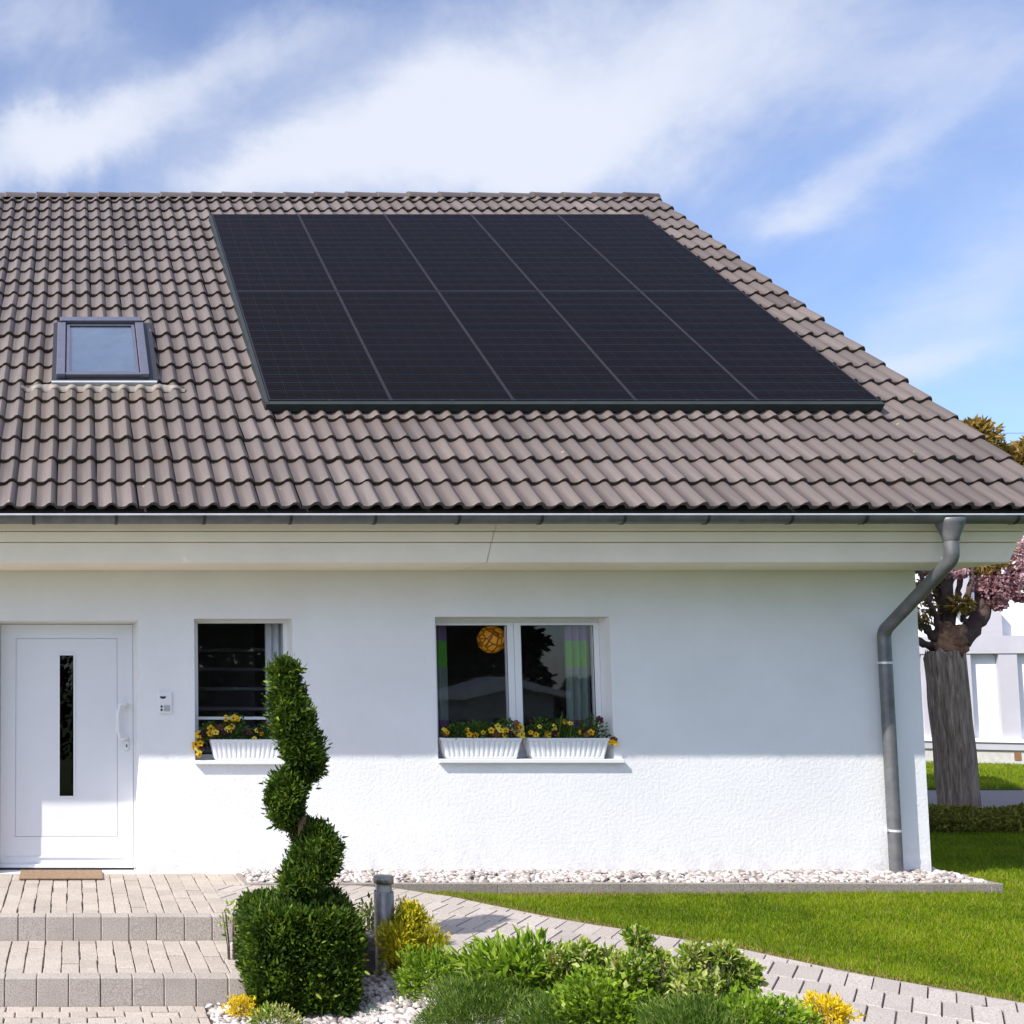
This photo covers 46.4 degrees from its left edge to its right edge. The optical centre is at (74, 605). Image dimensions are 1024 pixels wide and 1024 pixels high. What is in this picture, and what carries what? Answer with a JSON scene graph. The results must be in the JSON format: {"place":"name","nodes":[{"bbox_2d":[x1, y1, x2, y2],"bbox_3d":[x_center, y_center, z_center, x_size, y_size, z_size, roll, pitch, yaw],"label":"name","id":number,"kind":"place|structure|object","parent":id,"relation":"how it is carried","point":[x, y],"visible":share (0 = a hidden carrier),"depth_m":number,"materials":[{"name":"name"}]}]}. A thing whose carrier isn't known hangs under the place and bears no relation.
{"place":"outdoors","nodes":[
{"label":"outdoors","id":0,"kind":"place"},
{"bbox_2d":[198,986,479,1023],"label":"flower bed","id":1,"kind":"object","parent":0,"point":[210,1020],"visible":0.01,"depth_m":6.20,"materials":[{"name":"soil"}]},
{"bbox_2d":[220,994,257,1019],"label":"yellow flower clump","id":2,"kind":"object","parent":1,"relation":"on","point":[240,1000],"visible":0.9,"depth_m":6.17,"materials":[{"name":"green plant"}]},
{"bbox_2d":[244,1000,304,1023],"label":"ground cover","id":3,"kind":"object","parent":1,"relation":"on","point":[287,1014],"visible":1,"depth_m":6.02,"materials":[{"name":"green plant"}]},
{"bbox_2d":[231,651,369,1019],"bbox_3d":[1.383,1.395,6.549,0.835,2.234,0.857,0,-4,0],"label":"spiral topiary","id":4,"kind":"object","parent":1,"relation":"on","point":[299,942],"visible":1,"depth_m":6.34,"materials":[{"name":"green plant"}]},
{"bbox_2d":[362,1003,385,1016],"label":"blue plant","id":5,"kind":"object","parent":1,"relation":"on","point":[368,1010],"visible":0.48,"depth_m":6.14,"materials":[{"name":"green plant"}]},
{"bbox_2d":[373,874,394,975],"bbox_3d":[2.001,2.090,6.731,0.134,0.672,0.134,0,-4,0],"label":"bollard lamp","id":6,"kind":"object","parent":1,"relation":"on","point":[383,900],"visible":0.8,"depth_m":6.69,"materials":[{"name":"metal"}]},
{"bbox_2d":[373,893,450,975],"bbox_3d":[2.137,2.224,6.635,0.512,0.732,0.430,0,-4,0],"label":"golden conifer","id":7,"kind":"object","parent":1,"relation":"on","point":[411,920],"visible":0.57,"depth_m":6.58,"materials":[{"name":"yellow plant"}]},
{"bbox_2d":[390,942,463,1001],"bbox_3d":[2.120,2.214,6.217,0.486,0.414,0.455,0,-4,0],"label":"leafy shrub","id":8,"kind":"object","parent":1,"relation":"on","point":[415,974],"visible":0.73,"depth_m":6.17,"materials":[{"name":"green plant"}]},
{"bbox_2d":[410,964,546,1023],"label":"heather","id":9,"kind":"object","parent":1,"relation":"on","point":[466,998],"visible":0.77,"depth_m":5.59,"materials":[{"name":"green plant"}]},
{"bbox_2d":[441,924,568,1005],"bbox_3d":[2.484,2.050,5.871,0.839,0.541,0.662,0,-4,0],"label":"rhododendron","id":10,"kind":"object","parent":1,"relation":"on","point":[508,955],"visible":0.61,"depth_m":5.81,"materials":[{"name":"green plant"}]},
{"bbox_2d":[539,935,623,989],"bbox_3d":[2.776,2.026,5.659,0.441,0.472,0.361,2,-4,-26],"label":"spindle shrub","id":11,"kind":"object","parent":1,"relation":"on","point":[571,952],"visible":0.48,"depth_m":5.62,"materials":[{"name":"green plant"}]},
{"bbox_2d":[502,977,670,1023],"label":"heather","id":12,"kind":"object","parent":1,"relation":"on","point":[542,1011],"visible":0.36,"depth_m":5.27,"materials":[{"name":"green plant"}]},
{"bbox_2d":[545,957,662,1023],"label":"leafy shrub","id":13,"kind":"object","parent":1,"relation":"on","point":[604,984],"visible":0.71,"depth_m":5.16,"materials":[{"name":"green plant"}]},
{"bbox_2d":[603,924,713,1010],"bbox_3d":[2.975,1.936,5.285,0.558,0.586,0.422,-1,-4,17],"label":"spindle shrub","id":14,"kind":"object","parent":1,"relation":"on","point":[653,965],"visible":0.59,"depth_m":5.23,"materials":[{"name":"green plant"}]},
{"bbox_2d":[626,988,783,1023],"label":"heather","id":15,"kind":"object","parent":1,"relation":"on","point":[685,1009],"visible":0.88,"depth_m":4.86,"materials":[{"name":"green plant"}]},
{"bbox_2d":[668,938,769,1005],"bbox_3d":[3.138,1.892,5.093,0.446,0.537,0.302,0,-4,0],"label":"spindle shrub","id":16,"kind":"object","parent":1,"relation":"on","point":[715,964],"visible":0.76,"depth_m":5.05,"materials":[{"name":"green plant"}]},
{"bbox_2d":[702,984,824,1023],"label":"leafy shrub","id":17,"kind":"object","parent":1,"relation":"on","point":[795,1012],"visible":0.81,"depth_m":4.78,"materials":[{"name":"green plant"}]},
{"bbox_2d":[798,989,867,1023],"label":"yellow flower clump","id":18,"kind":"object","parent":1,"relation":"on","point":[830,1007],"visible":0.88,"depth_m":4.80,"materials":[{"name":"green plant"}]},
{"bbox_2d":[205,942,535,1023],"bbox_3d":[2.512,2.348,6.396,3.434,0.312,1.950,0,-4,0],"label":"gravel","id":19,"kind":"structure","parent":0,"point":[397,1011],"depth_m":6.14,"materials":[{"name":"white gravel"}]},
{"bbox_2d":[0,0,1023,444],"label":"sky","id":20,"kind":"structure","parent":0,"point":[866,157],"materials":[{"name":"blue"}]},
{"bbox_2d":[417,884,1023,1002],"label":"lawn slope","id":21,"kind":"structure","parent":0,"point":[838,940],"depth_m":7.02,"materials":[{"name":"green plant"}]},
{"bbox_2d":[439,889,1017,896],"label":"dry grass","id":22,"kind":"structure","parent":21,"relation":"on","point":[985,892],"depth_m":8.44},
{"bbox_2d":[926,760,1023,788],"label":"grass","id":23,"kind":"structure","parent":0,"point":[1001,775],"depth_m":17.96,"materials":[{"name":"green plant"}]},
{"bbox_2d":[927,790,1023,826],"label":"road","id":24,"kind":"structure","parent":0,"point":[997,798],"depth_m":15.25,"materials":[{"name":"grey asphalt"}]},
{"bbox_2d":[915,413,1023,807],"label":"cherry tree","id":25,"kind":"object","parent":24,"relation":"on","point":[948,646],"visible":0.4,"depth_m":12.59,"materials":[{"name":"brown plant"}]},
{"bbox_2d":[927,787,1023,789],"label":"verge","id":26,"kind":"structure","parent":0,"point":[1003,788],"depth_m":16.24,"materials":[{"name":"grey concrete"}]},
{"bbox_2d":[915,536,1023,764],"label":"neighbour building","id":27,"kind":"structure","parent":26,"relation":"on","point":[995,658],"depth_m":20.63,"materials":[{"name":"white paint"}]},
{"bbox_2d":[970,654,999,737],"bbox_3d":[18.112,1.812,20.800,0.436,1.658,0.130,-2,-4,24],"label":"garage door","id":28,"kind":"structure","parent":27,"relation":"in","point":[983,666],"depth_m":20.73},
{"bbox_2d":[1017,654,1023,738],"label":"garage door","id":29,"kind":"structure","parent":27,"relation":"in","point":[1020,657],"depth_m":20.51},
{"bbox_2d":[929,827,1023,892],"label":"lawn","id":30,"kind":"structure","parent":0,"point":[975,843],"depth_m":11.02,"materials":[{"name":"plant"}]},
{"bbox_2d":[928,802,1023,833],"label":"hedge","id":31,"kind":"object","parent":30,"relation":"on","point":[970,817],"visible":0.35,"depth_m":11.74,"materials":[{"name":"green plant"}]},
{"bbox_3d":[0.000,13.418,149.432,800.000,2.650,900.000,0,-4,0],"label":"ground","id":32,"kind":"structure","parent":0,"visible":0},
{"bbox_2d":[0,1006,209,1023],"bbox_3d":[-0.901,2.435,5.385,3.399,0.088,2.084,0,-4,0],"label":"paving","id":33,"kind":"structure","parent":32,"relation":"on","point":[110,1015],"depth_m":6.25,"materials":[{"name":"concrete"}]},
{"bbox_2d":[1,875,213,940],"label":"terrace bed","id":34,"kind":"object","parent":32,"relation":"on","point":[98,902],"visible":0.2,"depth_m":7.95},
{"bbox_2d":[0,873,230,913],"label":"terrace","id":35,"kind":"structure","parent":34,"relation":"on","point":[181,885],"depth_m":8.09,"materials":[{"name":"concrete"}]},
{"bbox_2d":[19,870,102,879],"bbox_3d":[-0.112,2.289,8.857,0.705,0.018,0.360,0,-4,0],"label":"doormat","id":36,"kind":"object","parent":35,"relation":"on","point":[61,875],"visible":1,"depth_m":8.77,"materials":[{"name":"beige fabric"}]},
{"bbox_2d":[0,913,232,942],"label":"step blocks","id":37,"kind":"structure","parent":34,"relation":"on","point":[45,927],"depth_m":7.36,"materials":[{"name":"grey concrete"}]},
{"bbox_2d":[5,942,229,1006],"bbox_3d":[-0.757,2.495,6.894,3.686,0.300,0.901,0,-4,0],"label":"step bed","id":38,"kind":"object","parent":32,"relation":"on","point":[98,963],"depth_m":6.80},
{"bbox_2d":[0,940,240,973],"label":"step","id":39,"kind":"object","parent":38,"relation":"on","point":[104,956],"visible":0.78,"depth_m":6.91,"materials":[{"name":"concrete"}]},
{"bbox_2d":[0,973,246,1011],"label":"step blocks","id":40,"kind":"structure","parent":38,"relation":"on","point":[51,989],"depth_m":6.43,"materials":[{"name":"grey concrete"}]},
{"bbox_2d":[218,899,237,959],"bbox_3d":[1.046,2.212,6.873,0.195,0.537,0.192,0,-4,0],"label":"sprig","id":41,"kind":"object","parent":38,"relation":"on","point":[226,927],"visible":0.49,"depth_m":6.86,"materials":[{"name":"green plant"}]},
{"bbox_2d":[0,191,1023,874],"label":"house","id":42,"kind":"structure","parent":32,"relation":"on","point":[740,595],"depth_m":9.07,"materials":[{"name":"paint"}]},
{"bbox_2d":[0,623,135,869],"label":"door","id":43,"kind":"structure","parent":42,"relation":"in","point":[68,722],"depth_m":9.23,"materials":[{"name":"plastic"}]},
{"bbox_2d":[159,692,171,713],"bbox_3d":[0.788,0.847,9.053,0.114,0.189,0.022,0,-4,0],"label":"intercom","id":44,"kind":"object","parent":42,"relation":"attached to","point":[165,702],"visible":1,"depth_m":9.04,"materials":[{"name":"white plastic"}]},
{"bbox_2d":[198,649,265,751],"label":"staircase","id":45,"kind":"structure","parent":42,"relation":"in","point":[207,749],"depth_m":10.66,"materials":[{"name":"metal"}]},
{"bbox_2d":[194,620,286,763],"bbox_3d":[1.482,0.749,9.160,0.881,1.269,0.270,0,-4,0],"label":"window","id":46,"kind":"structure","parent":42,"relation":"in","point":[205,758],"depth_m":9.24,"materials":[{"name":"white plastic"}]},
{"bbox_2d":[208,738,281,759],"bbox_3d":[1.503,1.254,9.070,0.659,0.178,0.155,0,-4,0],"label":"flower box","id":47,"kind":"object","parent":42,"relation":"on","point":[241,749],"visible":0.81,"depth_m":9.00,"materials":[{"name":"white plastic"}]},
{"bbox_2d":[192,721,222,757],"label":"pansy plant","id":48,"kind":"object","parent":47,"relation":"in","point":[204,735],"visible":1,"depth_m":9.02,"materials":[{"name":"yellow plant"}]},
{"bbox_2d":[220,711,252,738],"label":"pansy plant","id":49,"kind":"object","parent":47,"relation":"on","point":[227,730],"visible":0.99,"depth_m":9.04,"materials":[{"name":"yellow plant"}]},
{"bbox_2d":[249,718,272,738],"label":"pansy plant","id":50,"kind":"object","parent":47,"relation":"on","point":[263,734],"visible":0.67,"depth_m":9.05,"materials":[{"name":"green plant"}]},
{"bbox_2d":[265,624,281,737],"bbox_3d":[1.885,0.738,9.437,0.312,1.169,0.040,0,-4,0],"label":"curtain","id":51,"kind":"object","parent":42,"relation":"attached to","point":[273,638],"visible":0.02,"depth_m":9.46,"materials":[{"name":"white fabric"}]},
{"bbox_2d":[436,626,448,736],"bbox_3d":[3.241,0.692,9.329,0.181,1.124,0.040,0,-4,0],"label":"curtain","id":52,"kind":"object","parent":42,"relation":"attached to","point":[442,676],"visible":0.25,"depth_m":9.33,"materials":[{"name":"green fabric"}]},
{"bbox_2d":[438,737,521,758],"bbox_3d":[3.521,1.242,9.071,0.691,0.178,0.155,0,-4,0],"label":"flower box","id":53,"kind":"object","parent":42,"relation":"on","point":[479,748],"visible":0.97,"depth_m":9.00,"materials":[{"name":"white plastic"}]},
{"bbox_2d":[439,722,478,737],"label":"pansy plant","id":54,"kind":"object","parent":53,"relation":"in","point":[446,732],"visible":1,"depth_m":9.04,"materials":[{"name":"green plant"}]},
{"bbox_2d":[464,716,494,737],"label":"pansy plant","id":55,"kind":"object","parent":53,"relation":"on","point":[480,729],"visible":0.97,"depth_m":9.06,"materials":[{"name":"green plant"}]},
{"bbox_2d":[489,717,525,738],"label":"pansy plant","id":56,"kind":"object","parent":53,"relation":"on","point":[517,726],"visible":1,"depth_m":9.03,"materials":[{"name":"yellow plant"}]},
{"bbox_2d":[477,626,504,652],"bbox_3d":[3.806,0.141,9.528,0.256,0.596,0.256,0,-4,0],"label":"pendant lamp","id":57,"kind":"object","parent":42,"relation":"hanging from","point":[490,639],"visible":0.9,"depth_m":9.43,"materials":[{"name":"wicker"}]},
{"bbox_2d":[435,619,624,762],"bbox_3d":[3.943,0.736,9.166,1.596,1.273,0.280,0,-4,0],"label":"window","id":58,"kind":"structure","parent":42,"relation":"in","point":[512,627],"depth_m":9.24,"materials":[{"name":"white plastic"}]},
{"bbox_2d":[209,214,884,411],"bbox_3d":[4.555,-3.408,11.511,5.629,3.554,3.846,0,-4,0],"label":"mounting rack","id":59,"kind":"object","parent":42,"relation":"on","point":[575,405],"visible":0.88,"depth_m":9.50,"materials":[{"name":"metal"}]},
{"bbox_2d":[212,214,335,292],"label":"solar panel","id":60,"kind":"object","parent":59,"relation":"on","point":[269,252],"visible":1,"depth_m":12.38,"materials":[{"name":"black glass"}]},
{"bbox_2d":[236,291,389,400],"bbox_3d":[2.333,-2.653,10.520,1.112,0.035,2.539,0,39,0],"label":"solar panel","id":61,"kind":"object","parent":59,"relation":"on","point":[307,345],"visible":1,"depth_m":10.37,"materials":[{"name":"black glass"}]},
{"bbox_2d":[298,214,436,290],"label":"solar panel","id":62,"kind":"object","parent":59,"relation":"on","point":[363,252],"visible":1,"depth_m":12.38,"materials":[{"name":"black glass"}]},
{"bbox_2d":[337,291,511,400],"bbox_3d":[3.450,-2.653,10.520,1.112,0.035,2.539,0,39,0],"label":"solar panel","id":63,"kind":"object","parent":59,"relation":"on","point":[419,346],"visible":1,"depth_m":10.37,"materials":[{"name":"black glass"}]},
{"bbox_2d":[385,214,537,290],"bbox_3d":[4.567,-4.247,12.504,1.112,0.035,2.539,0,39,0],"label":"solar panel","id":64,"kind":"object","parent":59,"relation":"on","point":[457,252],"visible":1,"depth_m":12.38,"materials":[{"name":"black glass"}]},
{"bbox_2d":[438,291,633,400],"bbox_3d":[4.567,-2.653,10.520,1.112,0.035,2.539,0,39,0],"label":"solar panel","id":65,"kind":"object","parent":59,"relation":"on","point":[531,345],"visible":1,"depth_m":10.37,"materials":[{"name":"black glass"}]},
{"bbox_2d":[471,214,638,290],"bbox_3d":[5.684,-4.247,12.504,1.112,0.035,2.539,0,39,0],"label":"solar panel","id":66,"kind":"object","parent":59,"relation":"on","point":[549,252],"visible":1,"depth_m":12.38,"materials":[{"name":"black glass"}]},
{"bbox_2d":[539,291,755,400],"bbox_3d":[5.684,-2.653,10.520,1.112,0.035,2.539,0,39,0],"label":"solar panel","id":67,"kind":"object","parent":59,"relation":"on","point":[641,345],"visible":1,"depth_m":10.37,"materials":[{"name":"black glass"}]},
{"bbox_2d":[557,214,740,290],"bbox_3d":[6.801,-4.247,12.504,1.112,0.035,2.539,0,39,0],"label":"solar panel","id":68,"kind":"object","parent":59,"relation":"on","point":[641,252],"visible":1,"depth_m":12.38,"materials":[{"name":"black glass"}]},
{"bbox_2d":[641,291,879,400],"bbox_3d":[6.801,-2.653,10.520,1.112,0.035,2.539,0,39,0],"label":"solar panel","id":69,"kind":"object","parent":59,"relation":"on","point":[752,347],"visible":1,"depth_m":10.37,"materials":[{"name":"black glass"}]},
{"bbox_2d":[522,737,609,758],"bbox_3d":[4.271,1.242,9.071,0.703,0.178,0.155,0,-4,0],"label":"flower box","id":70,"kind":"object","parent":42,"relation":"on","point":[565,748],"visible":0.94,"depth_m":9.00,"materials":[{"name":"white plastic"}]},
{"bbox_2d":[524,716,558,737],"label":"pansy plant","id":71,"kind":"object","parent":70,"relation":"on","point":[545,733],"visible":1,"depth_m":9.05,"materials":[{"name":"green plant"}]},
{"bbox_2d":[546,710,581,737],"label":"pansy plant","id":72,"kind":"object","parent":70,"relation":"on","point":[564,731],"visible":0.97,"depth_m":9.05,"materials":[{"name":"green plant"}]},
{"bbox_2d":[575,713,617,744],"bbox_3d":[4.522,1.079,9.078,0.352,0.276,0.185,0,-4,0],"label":"pansy plant","id":73,"kind":"object","parent":70,"relation":"in","point":[593,731],"visible":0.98,"depth_m":9.04,"materials":[{"name":"green plant"}]},
{"bbox_2d":[564,626,590,736],"bbox_3d":[4.507,0.692,9.329,0.223,1.124,0.040,0,-4,0],"label":"curtain","id":74,"kind":"object","parent":42,"relation":"attached to","point":[577,673],"visible":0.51,"depth_m":9.34,"materials":[{"name":"white fabric"}]},
{"bbox_2d":[236,873,1002,894],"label":"kerb","id":75,"kind":"structure","parent":32,"relation":"on","point":[614,887],"depth_m":8.47,"materials":[{"name":"concrete"}]},
{"bbox_2d":[234,922,1017,1023],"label":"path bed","id":76,"kind":"object","parent":32,"relation":"on","point":[370,964],"visible":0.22,"depth_m":5.94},
{"bbox_2d":[356,892,373,932],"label":"sprig","id":77,"kind":"object","parent":76,"relation":"on","point":[368,915],"visible":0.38,"depth_m":6.98,"materials":[{"name":"green plant"}]},
{"bbox_2d":[213,885,1023,1023],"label":"path","id":78,"kind":"structure","parent":76,"relation":"on","point":[461,920],"depth_m":6.00,"materials":[{"name":"grey stone"}]},
{"bbox_2d":[403,889,1019,1003],"bbox_3d":[4.562,2.164,5.927,0.128,0.114,6.246,3,-5,-39],"label":"path edging","id":79,"kind":"object","parent":32,"relation":"on","point":[928,987],"visible":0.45,"depth_m":6.08,"materials":[{"name":"concrete"}]},
{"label":"strip bed","id":80,"kind":"structure","parent":32,"relation":"on","visible":0},
{"bbox_2d":[241,867,987,882],"bbox_3d":[4.472,2.360,9.845,6.118,0.101,2.713,0,-4,0],"label":"pebble strip","id":81,"kind":"object","parent":80,"relation":"on","point":[685,875],"visible":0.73,"depth_m":8.70,"materials":[{"name":"white gravel"}]},
{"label":"terrace edge bed","id":82,"kind":"structure","parent":0,"visible":0},
{"bbox_2d":[205,874,244,885],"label":"terrace edge paving","id":83,"kind":"structure","parent":82,"relation":"on","point":[219,879],"depth_m":8.72,"materials":[{"name":"concrete"}]}
]}

